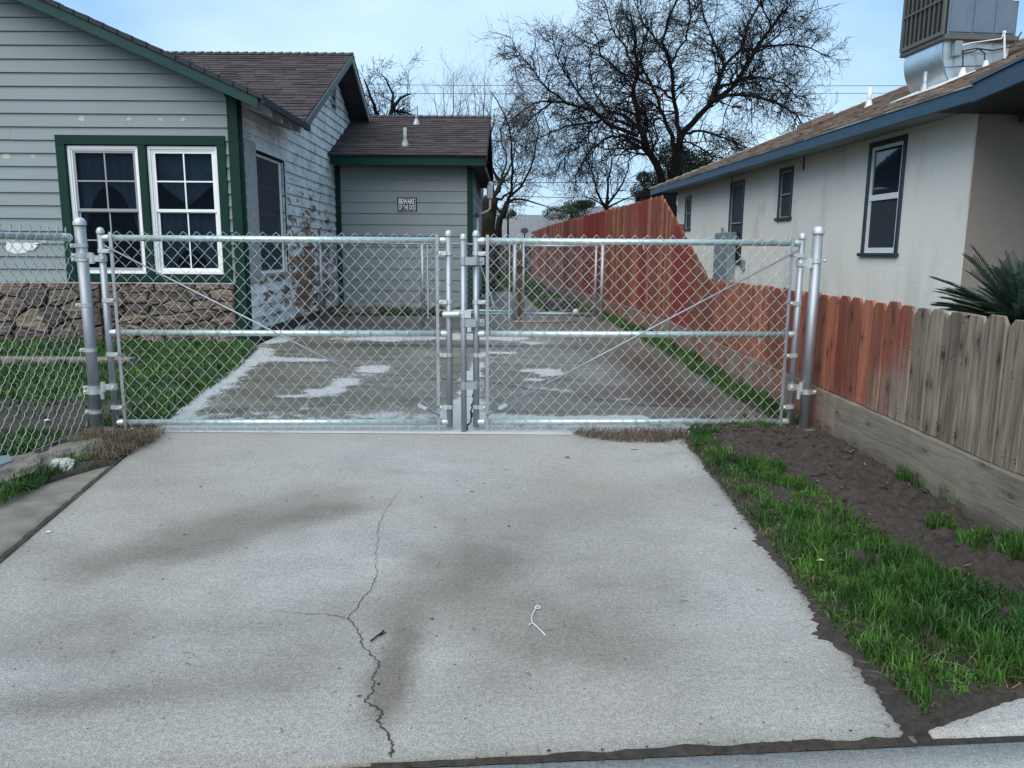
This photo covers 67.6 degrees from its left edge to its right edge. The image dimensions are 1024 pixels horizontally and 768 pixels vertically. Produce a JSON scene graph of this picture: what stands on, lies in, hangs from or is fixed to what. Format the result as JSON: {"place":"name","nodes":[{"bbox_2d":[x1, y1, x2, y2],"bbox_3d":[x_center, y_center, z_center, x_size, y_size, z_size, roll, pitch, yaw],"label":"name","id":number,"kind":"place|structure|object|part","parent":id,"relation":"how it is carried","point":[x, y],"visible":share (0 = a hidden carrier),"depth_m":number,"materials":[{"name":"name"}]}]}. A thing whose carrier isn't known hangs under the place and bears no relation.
{"place":"outdoors","nodes":[
{"label":"outdoors","id":0,"kind":"place"},
{"bbox_2d":[0,421,80,456],"bbox_3d":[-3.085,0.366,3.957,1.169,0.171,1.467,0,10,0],"label":"fence foot grass","id":1,"kind":"structure","parent":0,"point":[22,448],"depth_m":4.41,"materials":[{"name":"green plant"}]},
{"bbox_2d":[0,466,113,563],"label":"side path","id":2,"kind":"structure","parent":0,"point":[22,515],"depth_m":3.35,"materials":[{"name":"concrete"}]},
{"bbox_2d":[0,399,155,429],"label":"bare earth","id":3,"kind":"structure","parent":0,"point":[9,419],"depth_m":5.10,"materials":[{"name":"brown soil"}]},
{"bbox_2d":[20,428,140,485],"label":"verge earth","id":4,"kind":"structure","parent":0,"point":[78,467],"depth_m":3.94,"materials":[{"name":"brown soil"}]},
{"bbox_2d":[0,451,58,484],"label":"edging rock","id":5,"kind":"object","parent":4,"relation":"on","point":[29,461],"visible":0.52,"depth_m":3.73,"materials":[{"name":"grey stone"}]},
{"bbox_2d":[0,455,11,466],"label":"slate piece","id":6,"kind":"object","parent":5,"relation":"on","point":[5,459],"visible":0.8,"depth_m":3.74,"materials":[{"name":"stone"}]},
{"bbox_2d":[0,224,93,455],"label":"chain link fence","id":7,"kind":"object","parent":4,"relation":"on","point":[63,237],"visible":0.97,"depth_m":4.16,"materials":[{"name":"metal"}]},
{"bbox_2d":[0,432,105,504],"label":"verge weeds","id":8,"kind":"object","parent":4,"relation":"on","point":[23,483],"visible":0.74,"depth_m":3.60,"materials":[{"name":"green plant"}]},
{"bbox_2d":[49,457,74,471],"bbox_3d":[-2.281,0.415,3.866,0.123,0.084,0.143,-3,10,-17],"label":"edging rock","id":9,"kind":"object","parent":4,"relation":"on","point":[70,462],"visible":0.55,"depth_m":3.84,"materials":[{"name":"white stone"}]},
{"bbox_2d":[48,438,109,460],"bbox_3d":[-2.355,0.370,4.138,0.307,0.100,0.470,0,10,0],"label":"edging rock","id":10,"kind":"object","parent":4,"relation":"on","point":[65,448],"visible":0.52,"depth_m":4.08,"materials":[{"name":"grey stone"}]},
{"bbox_2d":[48,422,190,468],"bbox_3d":[-2.262,0.307,4.323,0.836,0.120,1.092,-7,12,-37],"label":"dead grass mat","id":11,"kind":"object","parent":4,"relation":"on","point":[118,438],"visible":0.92,"depth_m":4.33,"materials":[{"name":"brown plant"}]},
{"bbox_2d":[0,336,260,430],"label":"yard ground","id":12,"kind":"structure","parent":0,"point":[141,363],"depth_m":6.69,"materials":[{"name":"green plant"}]},
{"bbox_2d":[0,356,135,364],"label":"lawn edging","id":13,"kind":"object","parent":12,"relation":"on","point":[43,360],"visible":0.57,"depth_m":7.50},
{"bbox_2d":[70,217,113,431],"bbox_3d":[-2.543,-0.321,4.599,0.220,1.334,0.217,0,10,-2],"label":"gate post","id":14,"kind":"object","parent":12,"relation":"on","point":[81,257],"visible":0.94,"depth_m":4.57,"materials":[{"name":"metal"}]},
{"bbox_2d":[89,227,452,431],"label":"chain link gate","id":15,"kind":"structure","parent":14,"relation":"attached to","point":[102,260],"depth_m":4.62,"materials":[{"name":"metal"}]},
{"bbox_2d":[140,343,267,428],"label":"lawn edge grass","id":16,"kind":"structure","parent":12,"relation":"on","point":[247,355],"depth_m":6.37,"materials":[{"name":"green plant"}]},
{"bbox_2d":[241,289,592,342],"bbox_3d":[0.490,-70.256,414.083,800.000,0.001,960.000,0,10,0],"label":"ground","id":17,"kind":"structure","parent":0,"point":[265,340],"depth_m":14.25,"materials":[{"name":"brown soil"}]},
{"bbox_2d":[0,0,493,342],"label":"clapboard house","id":18,"kind":"structure","parent":17,"relation":"on","point":[106,128],"depth_m":9.27,"materials":[{"name":"paint"}]},
{"bbox_2d":[6,243,39,253],"bbox_3d":[-5.859,-1.632,9.187,0.440,0.132,0.003,0,10,0],"label":"torn notice","id":19,"kind":"object","parent":18,"relation":"attached to","point":[18,246],"visible":0.8,"depth_m":9.18,"materials":[{"name":"white paper"}]},
{"bbox_2d":[66,145,145,273],"bbox_3d":[-4.828,-2.077,9.164,0.845,1.490,0.062,0,10,0],"label":"window","id":20,"kind":"structure","parent":18,"relation":"in","point":[77,211],"depth_m":9.10,"materials":[{"name":"white plastic"}]},
{"bbox_2d":[147,146,223,273],"bbox_3d":[-3.891,-2.070,9.164,0.830,1.490,0.062,0,10,0],"label":"window","id":21,"kind":"structure","parent":18,"relation":"in","point":[152,151],"depth_m":9.14,"materials":[{"name":"white plastic"}]},
{"bbox_2d":[256,153,284,273],"bbox_3d":[-3.262,-2.262,10.243,0.062,1.530,1.110,0,10,0],"label":"window","id":22,"kind":"structure","parent":18,"relation":"in","point":[268,170],"depth_m":10.29,"materials":[{"name":"black glass"}]},
{"bbox_2d":[397,197,416,211],"bbox_3d":[-1.910,-3.268,13.934,0.356,0.264,0.010,0,10,0],"label":"warning sign","id":23,"kind":"object","parent":18,"relation":"attached to","point":[406,204],"visible":1,"depth_m":13.93,"materials":[{"name":"metal"}]},
{"bbox_2d":[366,308,379,314],"bbox_3d":[-2.441,-1.270,13.437,0.248,0.120,0.195,0,10,0],"label":"rubble","id":24,"kind":"object","parent":17,"relation":"on","point":[371,311],"visible":0.95,"depth_m":13.37,"materials":[{"name":"stone"}]},
{"bbox_2d":[418,41,484,115],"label":"distant tree","id":25,"kind":"object","parent":17,"relation":"on","point":[458,113],"visible":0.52,"depth_m":43.20,"materials":[{"name":"brown plant"}]},
{"bbox_2d":[449,47,502,200],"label":"distant tree","id":26,"kind":"object","parent":17,"relation":"on","point":[484,88],"visible":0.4,"depth_m":43.90,"materials":[{"name":"brown plant"}]},
{"bbox_2d":[531,195,1023,533],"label":"timber fence","id":27,"kind":"object","parent":17,"relation":"on","point":[953,380],"visible":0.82,"depth_m":4.19,"materials":[{"name":"brown wood"}]},
{"bbox_2d":[928,698,1023,738],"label":"kerb slab","id":28,"kind":"structure","parent":17,"relation":"on","point":[1005,719],"depth_m":1.82,"materials":[{"name":"concrete"}]},
{"bbox_2d":[0,432,916,767],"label":"driveway","id":29,"kind":"structure","parent":0,"point":[650,662],"depth_m":2.36,"materials":[{"name":"concrete"}]},
{"bbox_2d":[0,455,124,558],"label":"edge gap","id":30,"kind":"object","parent":29,"relation":"on","point":[46,519],"visible":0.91,"depth_m":3.20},
{"bbox_2d":[370,630,385,640],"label":"twig","id":31,"kind":"object","parent":29,"relation":"on","point":[380,633],"visible":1,"depth_m":2.21,"materials":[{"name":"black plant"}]},
{"bbox_2d":[11,438,915,765],"bbox_3d":[-0.502,0.571,3.125,3.123,0.009,2.990,0,10,0],"label":"grit","id":32,"kind":"object","parent":29,"relation":"on","point":[455,664],"visible":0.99,"depth_m":2.07,"materials":[{"name":"gravel"}]},
{"bbox_2d":[529,605,544,634],"bbox_3d":[0.073,0.711,2.310,0.048,0.005,0.189,0,10,0],"label":"wire scrap","id":33,"kind":"object","parent":29,"relation":"on","point":[532,621],"visible":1,"depth_m":2.29,"materials":[{"name":"white plastic"}]},
{"bbox_2d":[555,424,693,444],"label":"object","id":34,"kind":"object","parent":29,"relation":"on","point":[642,433],"visible":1,"depth_m":4.61,"materials":[{"name":"brown plant"}]},
{"bbox_2d":[157,315,765,435],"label":"driveway","id":35,"kind":"structure","parent":0,"point":[408,379],"depth_m":6.50,"materials":[{"name":"concrete"}]},
{"bbox_2d":[330,309,348,316],"bbox_3d":[-2.924,-1.208,13.000,0.331,0.144,0.224,0,10,0],"label":"rubble","id":36,"kind":"object","parent":35,"relation":"on","point":[341,311],"visible":0.77,"depth_m":12.92,"materials":[{"name":"stone"}]},
{"bbox_2d":[348,307,366,315],"bbox_3d":[-2.688,-1.260,13.283,0.357,0.156,0.253,0,10,0],"label":"rubble","id":37,"kind":"object","parent":35,"relation":"on","point":[359,312],"visible":0.83,"depth_m":13.22,"materials":[{"name":"stone"}]},
{"bbox_2d":[318,243,516,321],"bbox_3d":[-1.484,-1.612,12.053,3.122,1.298,0.072,0,10,0],"label":"chain link fence","id":38,"kind":"object","parent":35,"relation":"on","point":[421,271],"visible":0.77,"depth_m":12.03,"materials":[{"name":"metal"}]},
{"bbox_2d":[435,309,511,312],"bbox_3d":[-0.616,-1.230,12.925,1.355,0.060,0.049,0,10,-4],"label":"fallen rail","id":39,"kind":"object","parent":35,"relation":"on","point":[505,311],"visible":0.52,"depth_m":12.91,"materials":[{"name":"metal"}]},
{"bbox_2d":[517,246,521,320],"bbox_3d":[0.121,-1.596,12.252,0.070,1.220,0.090,0,10,0],"label":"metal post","id":40,"kind":"object","parent":35,"relation":"on","point":[519,294],"visible":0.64,"depth_m":12.21,"materials":[{"name":"silver metal"}]},
{"bbox_2d":[506,244,597,315],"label":"walk gate","id":41,"kind":"structure","parent":40,"relation":"attached to","point":[524,284],"depth_m":12.19,"materials":[{"name":"metal"}]},
{"bbox_2d":[511,320,575,322],"bbox_3d":[0.497,-0.974,11.958,1.025,0.036,0.036,-1,10,-6],"label":"fallen pipe","id":42,"kind":"object","parent":35,"relation":"on","point":[566,321],"visible":1,"depth_m":11.95,"materials":[{"name":"metal"}]},
{"bbox_2d":[599,245,604,321],"bbox_3d":[1.441,-1.622,12.251,0.068,1.290,0.068,0,10,0],"label":"walk gate post","id":43,"kind":"object","parent":35,"relation":"on","point":[602,266],"visible":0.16,"depth_m":12.23,"materials":[{"name":"metal"}]},
{"bbox_2d":[496,207,516,237],"bbox_3d":[-0.299,-6.579,35.406,1.085,3.221,0.926,0,10,0],"label":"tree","id":44,"kind":"object","parent":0,"point":[511,213],"visible":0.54,"depth_m":35.22,"materials":[{"name":"green plant"}]},
{"bbox_2d":[59,437,967,732],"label":"straw bits","id":45,"kind":"object","parent":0,"point":[549,629],"visible":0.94,"depth_m":2.27,"materials":[{"name":"beige plant"}]},
{"bbox_2d":[496,274,546,290],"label":"grass","id":46,"kind":"structure","parent":0,"point":[528,287],"depth_m":22.39,"materials":[{"name":"green plant"}]},
{"bbox_2d":[471,291,584,316],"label":"back yard slab","id":47,"kind":"structure","parent":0,"point":[502,294],"depth_m":15.78,"materials":[{"name":"concrete"}]},
{"bbox_2d":[335,303,467,313],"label":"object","id":48,"kind":"object","parent":47,"relation":"on","point":[394,310],"visible":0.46,"depth_m":13.72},
{"bbox_2d":[481,109,560,292],"bbox_3d":[-0.282,-5.062,20.814,2.373,5.163,3.893,-4,11,-25],"label":"bare tree","id":49,"kind":"object","parent":47,"relation":"on","point":[488,221],"visible":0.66,"depth_m":20.41,"materials":[{"name":"brown plant"}]},
{"bbox_2d":[471,265,571,313],"bbox_3d":[0.114,-1.719,13.865,1.897,0.841,1.132,2,10,7],"label":"garden hose","id":50,"kind":"object","parent":47,"relation":"on","point":[493,302],"visible":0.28,"depth_m":13.97,"materials":[{"name":"green rubber"}]},
{"bbox_2d":[525,289,592,312],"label":"side grass","id":51,"kind":"structure","parent":47,"relation":"on","point":[538,302],"depth_m":16.53,"materials":[{"name":"green plant"}]},
{"bbox_2d":[544,298,580,310],"bbox_3d":[0.971,-1.534,14.753,0.680,0.220,0.400,0,10,0],"label":"black planter","id":52,"kind":"object","parent":47,"relation":"on","point":[550,304],"visible":0.7,"depth_m":14.56,"materials":[{"name":"plastic"}]},
{"bbox_2d":[54,0,1023,214],"label":"sky","id":53,"kind":"structure","parent":0,"point":[375,30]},
{"bbox_2d":[482,195,628,198],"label":"power line","id":54,"kind":"object","parent":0,"point":[566,197],"visible":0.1,"depth_m":42.83,"materials":[{"name":"black plastic"}]},
{"bbox_2d":[504,182,637,182],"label":"power line","id":55,"kind":"object","parent":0,"point":[574,182],"visible":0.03,"depth_m":42.69,"materials":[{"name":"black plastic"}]},
{"bbox_2d":[367,93,873,93],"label":"power line","id":56,"kind":"object","parent":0,"point":[482,93],"visible":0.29,"depth_m":47.61,"materials":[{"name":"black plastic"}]},
{"bbox_2d":[363,84,904,85],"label":"power line","id":57,"kind":"object","parent":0,"point":[581,85],"visible":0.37,"depth_m":47.52,"materials":[{"name":"black plastic"}]},
{"bbox_2d":[593,310,799,419],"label":"fence side grass","id":58,"kind":"structure","parent":0,"point":[741,395],"depth_m":6.97,"materials":[{"name":"green plant"}]},
{"bbox_2d":[435,742,1023,767],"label":"sidewalk","id":59,"kind":"structure","parent":0,"point":[1001,755],"depth_m":1.69,"materials":[{"name":"concrete"}]},
{"bbox_2d":[352,733,1023,767],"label":"expansion joint","id":60,"kind":"object","parent":59,"relation":"on","point":[924,739],"visible":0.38,"depth_m":1.76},
{"bbox_2d":[370,736,914,767],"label":"joint silt","id":61,"kind":"object","parent":60,"relation":"on","point":[748,748],"visible":1,"depth_m":1.71,"materials":[{"name":"soil"}]},
{"bbox_2d":[592,295,1022,475],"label":"neighbour yard","id":62,"kind":"structure","parent":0,"point":[796,376],"depth_m":6.68,"materials":[{"name":"brown soil"}]},
{"bbox_2d":[542,199,595,220],"bbox_3d":[2.459,-6.361,33.431,2.410,3.501,1.811,0,10,0],"label":"garden bush","id":63,"kind":"object","parent":62,"relation":"on","point":[569,210],"visible":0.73,"depth_m":32.85,"materials":[{"name":"green plant"}]},
{"bbox_2d":[544,112,653,216],"bbox_3d":[3.006,-6.354,26.514,2.834,5.792,3.652,-8,13,-41],"label":"bare tree","id":64,"kind":"object","parent":62,"relation":"on","point":[606,205],"visible":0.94,"depth_m":26.08,"materials":[{"name":"brown plant"}]},
{"bbox_2d":[630,171,660,201],"bbox_3d":[5.959,-6.890,33.275,1.774,4.645,1.853,6,11,29],"label":"evergreen tree","id":65,"kind":"object","parent":62,"relation":"on","point":[646,176],"visible":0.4,"depth_m":32.59,"materials":[{"name":"green plant"}]},
{"bbox_2d":[473,0,855,218],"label":"bare tree","id":66,"kind":"object","parent":62,"relation":"on","point":[746,50],"visible":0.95,"depth_m":27.53,"materials":[{"name":"brown plant"}]},
{"bbox_2d":[649,141,715,198],"bbox_3d":[7.795,-7.921,35.115,3.444,6.077,4.250,0,10,0],"label":"evergreen tree","id":67,"kind":"object","parent":62,"relation":"on","point":[682,166],"visible":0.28,"depth_m":33.60,"materials":[{"name":"green plant"}]},
{"bbox_2d":[929,244,1023,326],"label":"sago palm","id":68,"kind":"object","parent":62,"relation":"on","point":[1008,296],"visible":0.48,"depth_m":5.17,"materials":[{"name":"green plant"}]},
{"bbox_2d":[649,38,1023,316],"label":"stucco house","id":69,"kind":"structure","parent":0,"point":[902,194],"depth_m":9.36,"materials":[{"name":"beige paint"}]},
{"bbox_2d":[684,195,691,230],"bbox_3d":[4.028,-3.916,17.549,0.080,0.775,0.520,0,10,-4],"label":"window","id":70,"kind":"structure","parent":69,"relation":"in","point":[688,199],"depth_m":17.60,"materials":[{"name":"glass"}]},
{"bbox_2d":[713,228,736,282],"bbox_3d":[4.143,-2.524,14.939,0.169,1.050,0.800,0,10,-4],"label":"meter cabinet","id":71,"kind":"object","parent":69,"relation":"attached to","point":[722,270],"visible":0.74,"depth_m":14.68,"materials":[{"name":"metal"}]},
{"bbox_3d":[4.064,-2.474,14.942,0.010,0.890,0.740,0,10,-4],"label":"cabinet door","id":72,"kind":"part","parent":71,"relation":"part of","materials":[{"name":"paint"}]},
{"bbox_2d":[728,179,744,263],"bbox_3d":[4.248,-3.067,14.548,0.080,1.545,0.800,0,10,-4],"label":"window","id":73,"kind":"structure","parent":69,"relation":"in","point":[736,201],"depth_m":14.51,"materials":[{"name":"glass"}]},
{"bbox_2d":[740,260,744,282],"bbox_3d":[4.258,-2.001,14.153,0.057,0.591,0.100,0,10,-4],"label":"outlet box","id":74,"kind":"object","parent":69,"relation":"attached to","point":[742,265],"visible":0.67,"depth_m":14.08,"materials":[{"name":"paint"}]},
{"bbox_2d":[774,165,794,220],"bbox_3d":[4.402,-3.064,12.336,0.080,0.835,0.590,0,10,-4],"label":"window","id":75,"kind":"structure","parent":69,"relation":"in","point":[786,175],"depth_m":12.38,"materials":[{"name":"glass"}]},
{"bbox_2d":[857,134,907,256],"bbox_3d":[4.606,-2.306,9.506,0.080,1.425,0.900,0,10,-4],"label":"window","id":76,"kind":"structure","parent":69,"relation":"in","point":[886,166],"depth_m":9.51,"materials":[{"name":"glass"}]},
{"bbox_2d":[899,0,1021,93],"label":"evaporative cooler","id":77,"kind":"object","parent":69,"relation":"attached to","point":[941,41],"visible":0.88,"depth_m":9.23,"materials":[{"name":"grey metal"}]},
{"bbox_2d":[685,413,1023,736],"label":"mud strip","id":78,"kind":"object","parent":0,"point":[986,560],"visible":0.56,"depth_m":2.97,"materials":[{"name":"brown soil"}]},
{"bbox_2d":[0,342,997,663],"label":"leaf litter","id":79,"kind":"object","parent":78,"relation":"on","point":[754,484],"visible":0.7,"depth_m":3.48,"materials":[{"name":"brown plant"}]},
{"bbox_2d":[690,422,725,435],"bbox_3d":[1.188,0.278,4.700,0.240,0.086,0.199,3,10,15],"label":"grass tuft","id":80,"kind":"object","parent":78,"relation":"on","point":[709,430],"visible":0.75,"depth_m":4.68,"materials":[{"name":"green plant"}]},
{"bbox_2d":[730,418,785,428],"bbox_3d":[1.534,0.243,4.802,0.348,0.089,0.130,0,10,0],"label":"grass tuft","id":81,"kind":"object","parent":78,"relation":"on","point":[767,425],"visible":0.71,"depth_m":4.78,"materials":[{"name":"green plant"}]},
{"bbox_2d":[734,451,787,476],"bbox_3d":[1.266,0.401,3.885,0.321,0.128,0.288,0,10,0],"label":"grass tuft","id":82,"kind":"object","parent":78,"relation":"on","point":[760,463],"visible":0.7,"depth_m":3.87,"materials":[{"name":"green plant"}]},
{"bbox_2d":[796,226,826,430],"bbox_3d":[1.859,-0.311,4.764,0.220,1.319,0.217,0,10,-2],"label":"gate post","id":83,"kind":"object","parent":78,"relation":"on","point":[818,232],"visible":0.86,"depth_m":4.73,"materials":[{"name":"metal"}]},
{"bbox_2d":[442,230,812,431],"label":"chain link gate","id":84,"kind":"structure","parent":83,"relation":"attached to","point":[475,384],"depth_m":4.69,"materials":[{"name":"metal"}]},
{"bbox_2d":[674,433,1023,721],"bbox_3d":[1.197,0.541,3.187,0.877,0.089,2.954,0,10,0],"label":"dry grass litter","id":85,"kind":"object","parent":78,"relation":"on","point":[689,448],"visible":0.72,"depth_m":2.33,"materials":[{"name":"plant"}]},
{"bbox_2d":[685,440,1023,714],"bbox_3d":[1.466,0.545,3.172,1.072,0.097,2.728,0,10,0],"label":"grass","id":86,"kind":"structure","parent":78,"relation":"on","point":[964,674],"depth_m":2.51,"materials":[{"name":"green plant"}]},
{"bbox_2d":[689,428,1023,713],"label":"verge grass","id":87,"kind":"structure","parent":78,"relation":"on","point":[903,632],"depth_m":2.40,"materials":[{"name":"green plant"}]},
{"bbox_2d":[712,422,1011,600],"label":"mud clods","id":88,"kind":"object","parent":78,"relation":"on","point":[818,473],"visible":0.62,"depth_m":3.75,"materials":[{"name":"brown soil"}]},
{"bbox_2d":[781,493,1023,700],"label":"tall verge grass","id":89,"kind":"structure","parent":78,"relation":"on","point":[906,579],"depth_m":2.39,"materials":[{"name":"green plant"}]},
{"bbox_2d":[895,463,924,487],"bbox_3d":[1.918,0.436,3.665,0.206,0.129,0.330,0,10,0],"label":"grass tuft","id":90,"kind":"object","parent":78,"relation":"on","point":[903,475],"visible":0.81,"depth_m":3.67,"materials":[{"name":"green plant"}]},
{"bbox_2d":[916,509,958,530],"bbox_3d":[1.704,0.553,3.066,0.168,0.089,0.160,7,12,34],"label":"grass tuft","id":91,"kind":"object","parent":78,"relation":"on","point":[932,521],"visible":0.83,"depth_m":3.06,"materials":[{"name":"green plant"}]},
{"bbox_2d":[938,480,966,512],"bbox_3d":[1.947,0.480,3.331,0.117,0.146,0.256,0,10,0],"label":"grass tuft","id":92,"kind":"object","parent":78,"relation":"on","point":[940,495],"visible":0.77,"depth_m":3.32,"materials":[{"name":"green plant"}]},
{"bbox_2d":[956,524,996,549],"bbox_3d":[1.767,0.571,2.918,0.143,0.095,0.172,10,14,44],"label":"grass tuft","id":93,"kind":"object","parent":78,"relation":"on","point":[976,537],"visible":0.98,"depth_m":2.90,"materials":[{"name":"green plant"}]},
{"bbox_2d":[992,524,1023,560],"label":"grass tuft","id":94,"kind":"object","parent":78,"relation":"on","point":[1011,541],"visible":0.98,"depth_m":2.79,"materials":[{"name":"green plant"}]},
{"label":"rear lawn","id":95,"kind":"structure","parent":0,"visible":0},
{"bbox_2d":[358,47,443,115],"bbox_3d":[-4.027,-6.623,23.441,3.380,7.383,3.942,4,10,19],"label":"bare tree","id":96,"kind":"object","parent":95,"relation":"on","point":[394,110],"visible":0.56,"depth_m":23.20,"materials":[{"name":"brown plant"}]},
{"bbox_2d":[434,43,587,282],"bbox_3d":[0.460,-6.527,24.061,4.561,6.902,4.991,8,12,37],"label":"bare tree","id":97,"kind":"object","parent":95,"relation":"on","point":[499,222],"visible":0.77,"depth_m":22.87,"materials":[{"name":"brown plant"}]},
{"bbox_2d":[498,244,531,277],"bbox_3d":[0.189,-5.067,31.608,3.508,1.440,0.020,0,10,0],"label":"dark board fence","id":98,"kind":"object","parent":95,"relation":"on","point":[506,258],"visible":0.05,"depth_m":31.59,"materials":[{"name":"grey wood"}]},
{"bbox_2d":[521,228,528,237],"bbox_3d":[0.412,-4.266,25.636,0.270,1.895,0.083,0,10,0],"label":"satellite dish","id":99,"kind":"object","parent":95,"relation":"on","point":[524,231],"visible":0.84,"depth_m":25.48,"materials":[{"name":"grey metal"}]},
{"bbox_2d":[495,206,617,273],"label":"house","id":100,"kind":"structure","parent":95,"relation":"on","point":[531,223],"depth_m":39.20,"materials":[{"name":"paint"}]}
]}

